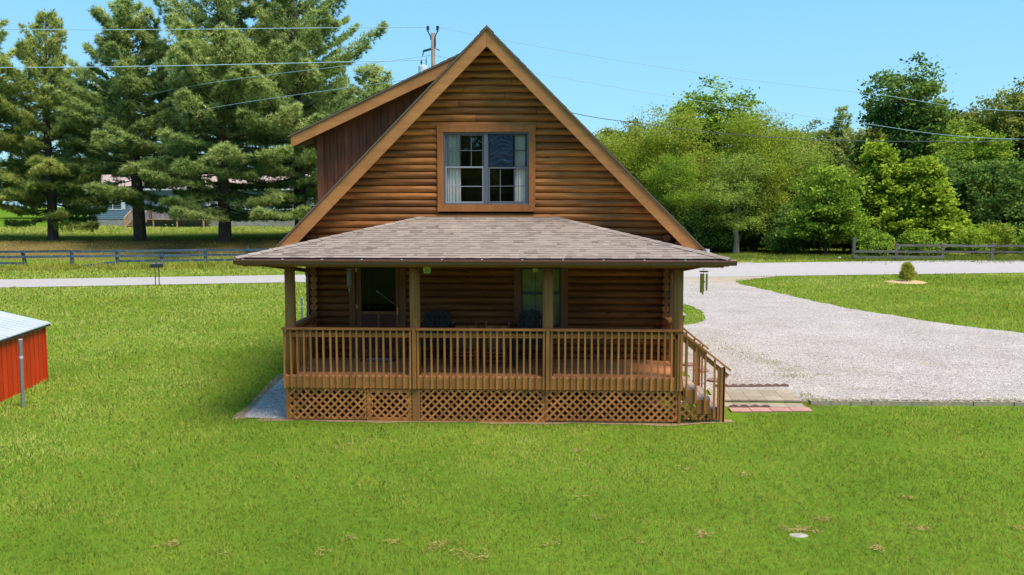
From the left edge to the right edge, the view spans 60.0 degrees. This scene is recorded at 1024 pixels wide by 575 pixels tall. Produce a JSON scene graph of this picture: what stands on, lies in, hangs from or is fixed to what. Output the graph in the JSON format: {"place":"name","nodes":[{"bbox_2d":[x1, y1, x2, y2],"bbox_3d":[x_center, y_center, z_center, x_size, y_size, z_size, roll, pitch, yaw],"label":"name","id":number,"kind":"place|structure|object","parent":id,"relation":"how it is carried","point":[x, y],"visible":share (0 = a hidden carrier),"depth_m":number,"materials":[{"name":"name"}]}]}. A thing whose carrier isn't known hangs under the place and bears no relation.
{"place":"outdoors","nodes":[
{"label":"outdoors","id":0,"kind":"place"},
{"bbox_2d":[0,257,305,272],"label":"tall grass","id":1,"kind":"structure","parent":0,"point":[114,266],"depth_m":56.28,"materials":[{"name":"plant"}]},
{"bbox_2d":[0,207,1023,574],"bbox_3d":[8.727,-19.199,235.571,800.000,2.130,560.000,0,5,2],"label":"ground","id":2,"kind":"structure","parent":0,"point":[434,469],"depth_m":13.61,"materials":[{"name":"green plant"}]},
{"bbox_2d":[18,339,24,406],"bbox_3d":[-9.950,1.787,18.014,0.076,1.491,0.078,1,5,2],"label":"metal post","id":3,"kind":"object","parent":2,"relation":"on","point":[20,341],"visible":0.9,"depth_m":17.98,"materials":[{"name":"grey metal"}]},
{"bbox_2d":[0,311,50,401],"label":"metal shed","id":4,"kind":"structure","parent":2,"relation":"on","point":[30,332],"depth_m":19.72,"materials":[{"name":"red metal"}]},
{"bbox_2d":[0,17,59,203],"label":"pine tree","id":5,"kind":"object","parent":2,"relation":"on","point":[4,34],"visible":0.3,"depth_m":68.05,"materials":[{"name":"green plant"}]},
{"bbox_2d":[0,7,110,239],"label":"pine tree","id":6,"kind":"object","parent":2,"relation":"on","point":[46,164],"visible":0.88,"depth_m":66.03,"materials":[{"name":"green plant"}]},
{"bbox_2d":[33,66,143,172],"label":"pine tree","id":7,"kind":"object","parent":2,"relation":"on","point":[75,79],"visible":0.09,"depth_m":107.72,"materials":[{"name":"green plant"}]},
{"bbox_2d":[43,0,209,239],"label":"pine tree","id":8,"kind":"object","parent":2,"relation":"on","point":[129,82],"visible":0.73,"depth_m":65.11,"materials":[{"name":"green plant"}]},
{"bbox_2d":[0,248,267,265],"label":"rail fence","id":9,"kind":"object","parent":2,"relation":"on","point":[161,255],"visible":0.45,"depth_m":58.46,"materials":[{"name":"grey wood"}]},
{"bbox_2d":[88,44,207,166],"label":"pine tree","id":10,"kind":"object","parent":2,"relation":"on","point":[165,63],"visible":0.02,"depth_m":106.31,"materials":[{"name":"green plant"}]},
{"bbox_2d":[150,262,162,285],"bbox_3d":[-17.854,-0.641,44.612,0.600,1.320,0.228,-3,6,-32],"label":"mailbox","id":11,"kind":"object","parent":2,"relation":"on","point":[154,265],"visible":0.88,"depth_m":44.54,"materials":[{"name":"black metal"}]},
{"bbox_2d":[0,153,315,203],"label":"wooded skyline","id":12,"kind":"structure","parent":2,"relation":"on","point":[60,190],"depth_m":117.04,"materials":[{"name":"green plant"}]},
{"bbox_2d":[87,174,315,227],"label":"blue house","id":13,"kind":"structure","parent":2,"relation":"on","point":[121,214],"depth_m":94.51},
{"bbox_2d":[100,200,124,209],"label":"window","id":14,"kind":"structure","parent":13,"relation":"in","point":[122,204],"depth_m":94.61,"materials":[{"name":"white paint"}]},
{"bbox_2d":[102,0,317,241],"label":"pine tree","id":15,"kind":"object","parent":2,"relation":"on","point":[186,49],"visible":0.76,"depth_m":63.85,"materials":[{"name":"green plant"}]},
{"bbox_2d":[161,20,275,158],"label":"pine tree","id":16,"kind":"object","parent":2,"relation":"on","point":[242,143],"visible":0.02,"depth_m":106.06,"materials":[{"name":"green plant"}]},
{"bbox_2d":[233,373,283,418],"bbox_3d":[-5.327,2.029,22.243,0.630,0.001,10.563,0,5,1],"label":"soil edge","id":17,"kind":"object","parent":2,"relation":"on","point":[249,407],"visible":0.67,"depth_m":18.91,"materials":[{"name":"grey gravel"}]},
{"bbox_2d":[169,0,388,224],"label":"pine tree","id":18,"kind":"object","parent":2,"relation":"on","point":[316,32],"visible":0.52,"depth_m":66.57,"materials":[{"name":"green plant"}]},
{"bbox_2d":[245,377,326,418],"bbox_3d":[-4.662,2.023,22.246,1.450,0.001,10.500,0,5,2],"label":"side gravel bed","id":19,"kind":"object","parent":2,"relation":"on","point":[265,406],"visible":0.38,"depth_m":18.14,"materials":[{"name":"grey gravel"}]},
{"bbox_2d":[272,332,1020,409],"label":"gravel weeds","id":20,"kind":"object","parent":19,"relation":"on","point":[801,395],"visible":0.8,"depth_m":20.73,"materials":[{"name":"green plant"}]},
{"bbox_2d":[265,18,351,172],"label":"pine tree","id":21,"kind":"object","parent":2,"relation":"on","point":[291,97],"depth_m":105.46,"materials":[{"name":"green plant"}]},
{"bbox_2d":[305,63,394,173],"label":"pine tree","id":22,"kind":"object","parent":2,"relation":"on","point":[373,73],"visible":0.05,"depth_m":74.87,"materials":[{"name":"green plant"}]},
{"bbox_2d":[418,26,439,72],"bbox_3d":[-4.956,-8.161,53.628,1.324,14.966,0.540,0,5,2],"label":"utility pole","id":23,"kind":"object","parent":2,"relation":"on","point":[421,67],"visible":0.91,"depth_m":52.97,"materials":[{"name":"brown wood"}]},
{"bbox_2d":[0,59,426,67],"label":"power line","id":24,"kind":"object","parent":23,"relation":"attached to","point":[207,65],"visible":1,"depth_m":51.01,"materials":[{"name":"metal"}]},
{"bbox_2d":[19,27,421,29],"bbox_3d":[-39.771,-14.819,47.067,70.521,1.553,0.067,-1,5,-10],"label":"power line","id":25,"kind":"object","parent":23,"relation":"attached to","point":[209,29],"visible":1,"depth_m":50.74,"materials":[{"name":"metal"}]},
{"bbox_2d":[112,55,430,113],"bbox_3d":[-25.122,-12.134,70.398,10.386,6.779,51.960,-4,7,-38],"label":"power line","id":26,"kind":"object","parent":23,"relation":"attached to","point":[286,72],"visible":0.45,"depth_m":58.02,"materials":[{"name":"metal"}]},
{"bbox_2d":[149,80,401,121],"bbox_3d":[-23.661,-11.530,70.383,11.222,5.580,49.419,-4,7,-35],"label":"power line","id":27,"kind":"object","parent":23,"relation":"attached to","point":[292,95],"visible":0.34,"depth_m":57.94,"materials":[{"name":"metal"}]},
{"bbox_2d":[435,55,1004,138],"bbox_3d":[28.441,-12.190,58.930,67.188,4.508,0.038,-1,5,-10],"label":"power line","id":28,"kind":"object","parent":23,"relation":"attached to","point":[763,109],"visible":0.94,"depth_m":56.93,"materials":[{"name":"metal"}]},
{"bbox_2d":[439,27,1012,110],"bbox_3d":[28.556,-13.942,58.783,66.953,4.292,0.068,-1,5,-10],"label":"power line","id":29,"kind":"object","parent":23,"relation":"attached to","point":[730,77],"visible":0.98,"depth_m":56.27,"materials":[{"name":"metal"}]},
{"bbox_2d":[571,112,1019,142],"bbox_3d":[28.410,-11.289,59.018,67.251,3.232,0.089,-1,5,-10],"label":"power line","id":30,"kind":"object","parent":23,"relation":"attached to","point":[796,138],"visible":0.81,"depth_m":57.45,"materials":[{"name":"metal"}]},
{"bbox_2d":[300,388,669,421],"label":"soil under porch","id":31,"kind":"structure","parent":2,"relation":"on","point":[485,398],"depth_m":18.16,"materials":[{"name":"brown soil"}]},
{"bbox_2d":[232,25,737,423],"bbox_3d":[-0.292,-1.716,21.621,9.177,7.688,11.710,0,5,2],"label":"log cabin","id":32,"kind":"object","parent":2,"relation":"on","point":[483,173],"visible":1,"depth_m":18.13,"materials":[{"name":"brown wood"}]},
{"bbox_2d":[346,267,350,291],"bbox_3d":[-3.367,-0.206,18.331,0.104,0.580,0.104,0,5,2],"label":"wind chime","id":33,"kind":"object","parent":32,"relation":"hanging from","point":[348,278],"visible":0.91,"depth_m":18.33,"materials":[{"name":"metal"}]},
{"bbox_2d":[348,267,406,357],"bbox_3d":[-2.821,0.470,18.638,1.200,2.044,0.130,0,5,2],"label":"door","id":34,"kind":"structure","parent":32,"relation":"in","point":[377,295],"depth_m":18.64,"materials":[{"name":"brown wood"}]},
{"bbox_2d":[360,358,395,361],"bbox_3d":[-2.766,1.499,18.486,0.730,0.014,0.400,0,5,2],"label":"doormat","id":35,"kind":"object","parent":32,"relation":"on","point":[381,359],"visible":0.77,"depth_m":18.44,"materials":[{"name":"blue fabric"}]},
{"bbox_2d":[420,309,455,366],"bbox_3d":[-1.534,1.016,17.946,0.820,1.085,1.110,0,5,0],"label":"adirondack chair","id":36,"kind":"object","parent":32,"relation":"on","point":[441,315],"visible":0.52,"depth_m":18.20,"materials":[{"name":"black paint"}]},
{"bbox_2d":[452,321,476,367],"bbox_3d":[-0.959,1.139,17.823,0.520,0.856,0.806,0,5,-1],"label":"rocking chair","id":37,"kind":"object","parent":32,"relation":"on","point":[454,345],"visible":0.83,"depth_m":17.98,"materials":[{"name":"brown wood"}]},
{"bbox_2d":[437,125,535,211],"bbox_3d":[-0.525,-2.453,18.323,2.030,1.764,0.189,0,5,2],"label":"window","id":38,"kind":"structure","parent":32,"relation":"in","point":[497,150],"depth_m":18.28,"materials":[{"name":"brown wood"}]},
{"bbox_2d":[481,321,509,367],"bbox_3d":[-0.324,1.142,17.796,0.520,0.856,0.806,1,5,7],"label":"rocking chair","id":39,"kind":"object","parent":32,"relation":"on","point":[500,351],"visible":0.73,"depth_m":17.95,"materials":[{"name":"brown wood"}]},
{"bbox_2d":[510,309,542,366],"bbox_3d":[0.389,1.023,17.865,0.820,1.085,1.111,0,5,5],"label":"adirondack chair","id":40,"kind":"object","parent":32,"relation":"on","point":[534,319],"visible":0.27,"depth_m":18.11,"materials":[{"name":"black paint"}]},
{"bbox_2d":[514,267,567,332],"bbox_3d":[0.605,0.199,18.514,1.126,1.480,0.145,0,5,2],"label":"window","id":41,"kind":"structure","parent":32,"relation":"in","point":[528,284],"depth_m":18.51,"materials":[{"name":"wood"}]},
{"bbox_2d":[699,269,708,294],"bbox_3d":[3.469,-0.142,16.056,0.166,0.530,0.166,0,5,2],"label":"wind chime","id":42,"kind":"object","parent":32,"relation":"hanging from","point":[702,281],"visible":0.98,"depth_m":16.01,"materials":[{"name":"metal"}]},
{"bbox_2d":[258,418,732,425],"bbox_3d":[-0.365,2.518,16.782,9.000,0.055,0.338,0,5,2],"label":"soil strip","id":43,"kind":"object","parent":2,"relation":"on","point":[592,422],"visible":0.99,"depth_m":16.75,"materials":[{"name":"brown soil"}]},
{"bbox_2d":[593,123,660,191],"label":"broadleaf tree","id":44,"kind":"object","parent":2,"relation":"on","point":[615,148],"visible":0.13,"depth_m":76.22,"materials":[{"name":"green plant"}]},
{"bbox_2d":[595,117,662,170],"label":"broadleaf tree","id":45,"kind":"object","parent":2,"relation":"on","point":[608,130],"visible":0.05,"depth_m":83.34,"materials":[{"name":"green plant"}]},
{"bbox_2d":[615,100,735,210],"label":"broadleaf tree","id":46,"kind":"object","parent":2,"relation":"on","point":[664,139],"visible":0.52,"depth_m":74.57,"materials":[{"name":"green plant"}]},
{"bbox_2d":[636,147,722,231],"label":"broadleaf tree","id":47,"kind":"object","parent":2,"relation":"on","point":[672,197],"visible":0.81,"depth_m":70.30,"materials":[{"name":"green plant"}]},
{"bbox_2d":[697,223,724,251],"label":"shrub","id":48,"kind":"object","parent":2,"relation":"on","point":[716,231],"visible":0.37,"depth_m":70.38,"materials":[{"name":"green plant"}]},
{"bbox_2d":[657,75,775,168],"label":"broadleaf tree","id":49,"kind":"object","parent":2,"relation":"on","point":[710,110],"visible":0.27,"depth_m":90.44,"materials":[{"name":"green plant"}]},
{"bbox_2d":[725,389,742,392],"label":"paving slab","id":50,"kind":"structure","parent":2,"relation":"on","point":[733,390],"depth_m":18.85,"materials":[{"name":"grey concrete"}]},
{"bbox_2d":[692,145,782,253],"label":"broadleaf tree","id":51,"kind":"object","parent":2,"relation":"on","point":[739,200],"visible":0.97,"depth_m":68.64,"materials":[{"name":"green plant"}]},
{"bbox_2d":[729,396,748,401],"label":"paving slab","id":52,"kind":"structure","parent":2,"relation":"on","point":[739,398],"depth_m":18.17,"materials":[{"name":"grey concrete"}]},
{"bbox_2d":[728,407,751,412],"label":"paving slab","id":53,"kind":"structure","parent":2,"relation":"on","point":[739,410],"depth_m":17.45,"materials":[{"name":"pink concrete"}]},
{"bbox_2d":[710,179,779,250],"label":"broadleaf tree","id":54,"kind":"object","parent":2,"relation":"on","point":[761,232],"visible":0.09,"depth_m":72.30,"materials":[{"name":"green plant"}]},
{"bbox_2d":[740,389,759,392],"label":"paving slab","id":55,"kind":"structure","parent":2,"relation":"on","point":[749,391],"depth_m":18.85,"materials":[{"name":"grey concrete"}]},
{"bbox_2d":[738,384,763,386],"bbox_3d":[5.233,2.172,19.427,0.542,0.128,0.050,0,5,-2],"label":"scalloped edging","id":56,"kind":"object","parent":2,"relation":"on","point":[750,385],"visible":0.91,"depth_m":19.40,"materials":[{"name":"brown concrete"}]},
{"bbox_2d":[746,396,766,401],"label":"paving slab","id":57,"kind":"structure","parent":2,"relation":"on","point":[756,398],"depth_m":18.08,"materials":[{"name":"grey concrete"}]},
{"bbox_2d":[707,102,807,251],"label":"broadleaf tree","id":58,"kind":"object","parent":2,"relation":"on","point":[752,145],"visible":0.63,"depth_m":70.95,"materials":[{"name":"green plant"}]},
{"bbox_2d":[749,407,771,412],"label":"paving slab","id":59,"kind":"structure","parent":2,"relation":"on","point":[761,409],"depth_m":17.45,"materials":[{"name":"pink concrete"}]},
{"bbox_2d":[763,396,783,401],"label":"paving slab","id":60,"kind":"structure","parent":2,"relation":"on","point":[773,398],"depth_m":18.14,"materials":[{"name":"grey concrete"}]},
{"bbox_2d":[764,383,788,386],"bbox_3d":[5.794,2.170,19.453,0.542,0.128,0.050,0,5,-2],"label":"scalloped edging","id":61,"kind":"object","parent":2,"relation":"on","point":[776,385],"visible":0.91,"depth_m":19.43,"materials":[{"name":"brown concrete"}]},
{"bbox_2d":[767,403,787,406],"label":"paving slab","id":62,"kind":"structure","parent":2,"relation":"on","point":[777,404],"depth_m":17.85,"materials":[{"name":"grey concrete"}]},
{"bbox_2d":[769,407,791,411],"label":"paving slab","id":63,"kind":"structure","parent":2,"relation":"on","point":[780,409],"depth_m":17.45,"materials":[{"name":"pink concrete"}]},
{"bbox_2d":[747,119,819,180],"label":"broadleaf tree","id":64,"kind":"object","parent":2,"relation":"on","point":[796,135],"visible":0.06,"depth_m":92.98,"materials":[{"name":"green plant"}]},
{"bbox_2d":[760,226,807,254],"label":"shrub","id":65,"kind":"object","parent":2,"relation":"on","point":[778,242],"visible":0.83,"depth_m":67.60,"materials":[{"name":"green plant"}]},
{"bbox_2d":[777,393,797,396],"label":"paving slab","id":66,"kind":"structure","parent":2,"relation":"on","point":[788,394],"depth_m":18.55,"materials":[{"name":"grey concrete"}]},
{"bbox_2d":[780,396,801,401],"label":"paving slab","id":67,"kind":"structure","parent":2,"relation":"on","point":[791,399],"depth_m":18.08,"materials":[{"name":"grey concrete"}]},
{"bbox_2d":[784,403,804,407],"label":"paving slab","id":68,"kind":"structure","parent":2,"relation":"on","point":[794,404],"depth_m":17.85,"materials":[{"name":"grey concrete"}]},
{"bbox_2d":[790,533,807,537],"bbox_3d":[3.576,3.102,11.070,0.312,0.045,0.210,0,5,2],"label":"flat stone","id":69,"kind":"object","parent":2,"relation":"on","point":[800,535],"visible":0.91,"depth_m":11.04,"materials":[{"name":"white stone"}]},
{"bbox_2d":[789,407,811,411],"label":"paving slab","id":70,"kind":"structure","parent":2,"relation":"on","point":[801,409],"depth_m":17.45,"materials":[{"name":"pink concrete"}]},
{"bbox_2d":[761,128,850,208],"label":"broadleaf tree","id":71,"kind":"object","parent":2,"relation":"on","point":[810,161],"visible":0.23,"depth_m":76.95,"materials":[{"name":"green plant"}]},
{"bbox_2d":[597,97,1023,222],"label":"woods","id":72,"kind":"object","parent":2,"relation":"on","point":[881,135],"depth_m":98.41,"materials":[{"name":"green plant"}]},
{"bbox_2d":[808,399,830,405],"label":"landscape block","id":73,"kind":"structure","parent":2,"relation":"on","point":[823,402],"depth_m":17.90,"materials":[{"name":"concrete"}]},
{"bbox_2d":[792,117,858,189],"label":"broadleaf tree","id":74,"kind":"object","parent":2,"relation":"on","point":[822,132],"visible":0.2,"depth_m":94.58,"materials":[{"name":"green plant"}]},
{"bbox_2d":[774,162,880,255],"bbox_3d":[23.352,-5.763,65.892,7.872,7.524,6.672,-3,6,-26],"label":"broadleaf tree","id":75,"kind":"object","parent":2,"relation":"on","point":[819,215],"visible":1,"depth_m":64.63,"materials":[{"name":"green plant"}]},
{"bbox_2d":[819,105,859,170],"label":"conifer","id":76,"kind":"object","parent":2,"relation":"on","point":[843,126],"visible":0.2,"depth_m":94.41,"materials":[{"name":"green plant"}]},
{"bbox_2d":[829,399,850,404],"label":"landscape block","id":77,"kind":"structure","parent":2,"relation":"on","point":[840,402],"depth_m":17.91,"materials":[{"name":"concrete"}]},
{"bbox_2d":[669,198,1023,252],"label":"undergrowth","id":78,"kind":"object","parent":2,"relation":"on","point":[726,238],"visible":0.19,"depth_m":70.21,"materials":[{"name":"green plant"}]},
{"bbox_2d":[848,399,870,405],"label":"landscape block","id":79,"kind":"structure","parent":2,"relation":"on","point":[859,402],"depth_m":17.89,"materials":[{"name":"concrete"}]},
{"bbox_2d":[719,252,1023,265],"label":"verge grass","id":80,"kind":"structure","parent":2,"relation":"on","point":[787,256],"depth_m":60.90,"materials":[{"name":"plant"}]},
{"bbox_2d":[856,227,899,255],"bbox_3d":[25.406,-3.053,62.461,3.650,2.504,3.161,-5,7,-41],"label":"shrub","id":81,"kind":"object","parent":2,"relation":"on","point":[875,240],"visible":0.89,"depth_m":62.04,"materials":[{"name":"green plant"}]},
{"bbox_2d":[869,399,891,405],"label":"landscape block","id":82,"kind":"structure","parent":2,"relation":"on","point":[879,402],"depth_m":17.87,"materials":[{"name":"concrete"}]},
{"bbox_2d":[841,138,923,246],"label":"broadleaf tree","id":83,"kind":"object","parent":2,"relation":"on","point":[879,170],"visible":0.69,"depth_m":68.25,"materials":[{"name":"green plant"}]},
{"bbox_2d":[888,399,911,405],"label":"landscape block","id":84,"kind":"structure","parent":2,"relation":"on","point":[902,402],"depth_m":17.88,"materials":[{"name":"concrete"}]},
{"bbox_2d":[845,52,963,172],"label":"broadleaf tree","id":85,"kind":"object","parent":2,"relation":"on","point":[919,116],"visible":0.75,"depth_m":82.20,"materials":[{"name":"green plant"}]},
{"bbox_2d":[886,280,926,283],"bbox_3d":[20.745,-0.303,46.516,2.075,0.072,1.991,0,5,2],"label":"mulch ring","id":86,"kind":"object","parent":2,"relation":"on","point":[907,282],"visible":0.99,"depth_m":46.35,"materials":[{"name":"beige wood"}]},
{"bbox_2d":[897,261,917,280],"bbox_3d":[20.832,-0.822,46.616,1.068,1.202,1.093,0,5,2],"label":"juniper","id":87,"kind":"object","parent":86,"relation":"on","point":[907,272],"visible":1,"depth_m":46.46,"materials":[{"name":"green plant"}]},
{"bbox_2d":[897,228,940,255],"bbox_3d":[28.718,-3.002,62.613,2.950,2.337,3.406,-3,6,-25],"label":"shrub","id":88,"kind":"object","parent":2,"relation":"on","point":[918,238],"visible":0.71,"depth_m":62.41,"materials":[{"name":"green plant"}]},
{"bbox_2d":[909,399,931,405],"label":"landscape block","id":89,"kind":"structure","parent":2,"relation":"on","point":[921,402],"depth_m":17.86,"materials":[{"name":"concrete"}]},
{"bbox_2d":[879,154,978,250],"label":"broadleaf tree","id":90,"kind":"object","parent":2,"relation":"on","point":[927,190],"visible":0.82,"depth_m":66.59,"materials":[{"name":"green plant"}]},
{"bbox_2d":[895,107,977,157],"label":"broadleaf tree","id":91,"kind":"object","parent":2,"relation":"on","point":[958,124],"visible":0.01,"depth_m":86.07,"materials":[{"name":"green plant"}]},
{"bbox_2d":[851,237,1023,259],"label":"rail fence","id":92,"kind":"object","parent":2,"relation":"on","point":[943,251],"visible":0.93,"depth_m":59.94,"materials":[{"name":"grey wood"}]},
{"bbox_2d":[931,400,952,405],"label":"landscape block","id":93,"kind":"structure","parent":2,"relation":"on","point":[941,402],"depth_m":17.85,"materials":[{"name":"concrete"}]},
{"bbox_2d":[906,150,985,226],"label":"broadleaf tree","id":94,"kind":"object","parent":2,"relation":"on","point":[946,163],"visible":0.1,"depth_m":72.58,"materials":[{"name":"green plant"}]},
{"bbox_2d":[949,399,972,405],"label":"landscape block","id":95,"kind":"structure","parent":2,"relation":"on","point":[962,403],"depth_m":17.84,"materials":[{"name":"concrete"}]},
{"bbox_2d":[945,226,999,256],"bbox_3d":[33.435,-3.237,63.653,3.893,2.671,3.372,0,5,2],"label":"shrub","id":96,"kind":"object","parent":2,"relation":"on","point":[974,236],"visible":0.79,"depth_m":63.13,"materials":[{"name":"green plant"}]},
{"bbox_2d":[926,122,1023,200],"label":"broadleaf tree","id":97,"kind":"object","parent":2,"relation":"on","point":[993,146],"visible":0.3,"depth_m":75.81,"materials":[{"name":"green plant"}]},
{"bbox_2d":[970,400,993,405],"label":"landscape block","id":98,"kind":"structure","parent":2,"relation":"on","point":[982,402],"depth_m":17.81,"materials":[{"name":"concrete"}]},
{"bbox_2d":[949,156,1023,234],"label":"broadleaf tree","id":99,"kind":"object","parent":2,"relation":"on","point":[1003,205],"visible":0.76,"depth_m":71.15,"materials":[{"name":"green plant"}]},
{"bbox_2d":[952,77,1023,162],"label":"broadleaf tree","id":100,"kind":"object","parent":2,"relation":"on","point":[994,117],"visible":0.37,"depth_m":78.85,"materials":[{"name":"green plant"}]},
{"bbox_2d":[978,219,1023,254],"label":"shrub","id":101,"kind":"object","parent":2,"relation":"on","point":[1004,234],"visible":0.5,"depth_m":63.68,"materials":[{"name":"green plant"}]},
{"bbox_2d":[991,400,1013,405],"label":"landscape block","id":102,"kind":"structure","parent":2,"relation":"on","point":[1003,402],"depth_m":17.82,"materials":[{"name":"concrete"}]},
{"bbox_2d":[1011,400,1023,405],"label":"landscape block","id":103,"kind":"structure","parent":2,"relation":"on","point":[1018,402],"depth_m":17.79,"materials":[{"name":"concrete"}]},
{"bbox_2d":[1013,228,1023,254],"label":"shrub","id":104,"kind":"object","parent":2,"relation":"on","point":[1020,240],"visible":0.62,"depth_m":64.46,"materials":[{"name":"green plant"}]},
{"bbox_2d":[0,260,1023,286],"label":"road","id":105,"kind":"structure","parent":0,"point":[846,268],"depth_m":53.05,"materials":[{"name":"grey asphalt"}]},
{"bbox_2d":[0,0,1023,206],"label":"sky","id":106,"kind":"structure","parent":0,"point":[827,44],"materials":[{"name":"blue"}]},
{"bbox_2d":[149,443,1023,562],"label":"dry grass","id":107,"kind":"structure","parent":0,"point":[700,532],"depth_m":10.96,"materials":[{"name":"plant"}]},
{"bbox_2d":[681,276,1023,402],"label":"gravel driveway","id":108,"kind":"structure","parent":0,"point":[857,354],"depth_m":24.39,"materials":[{"name":"grey gravel"}]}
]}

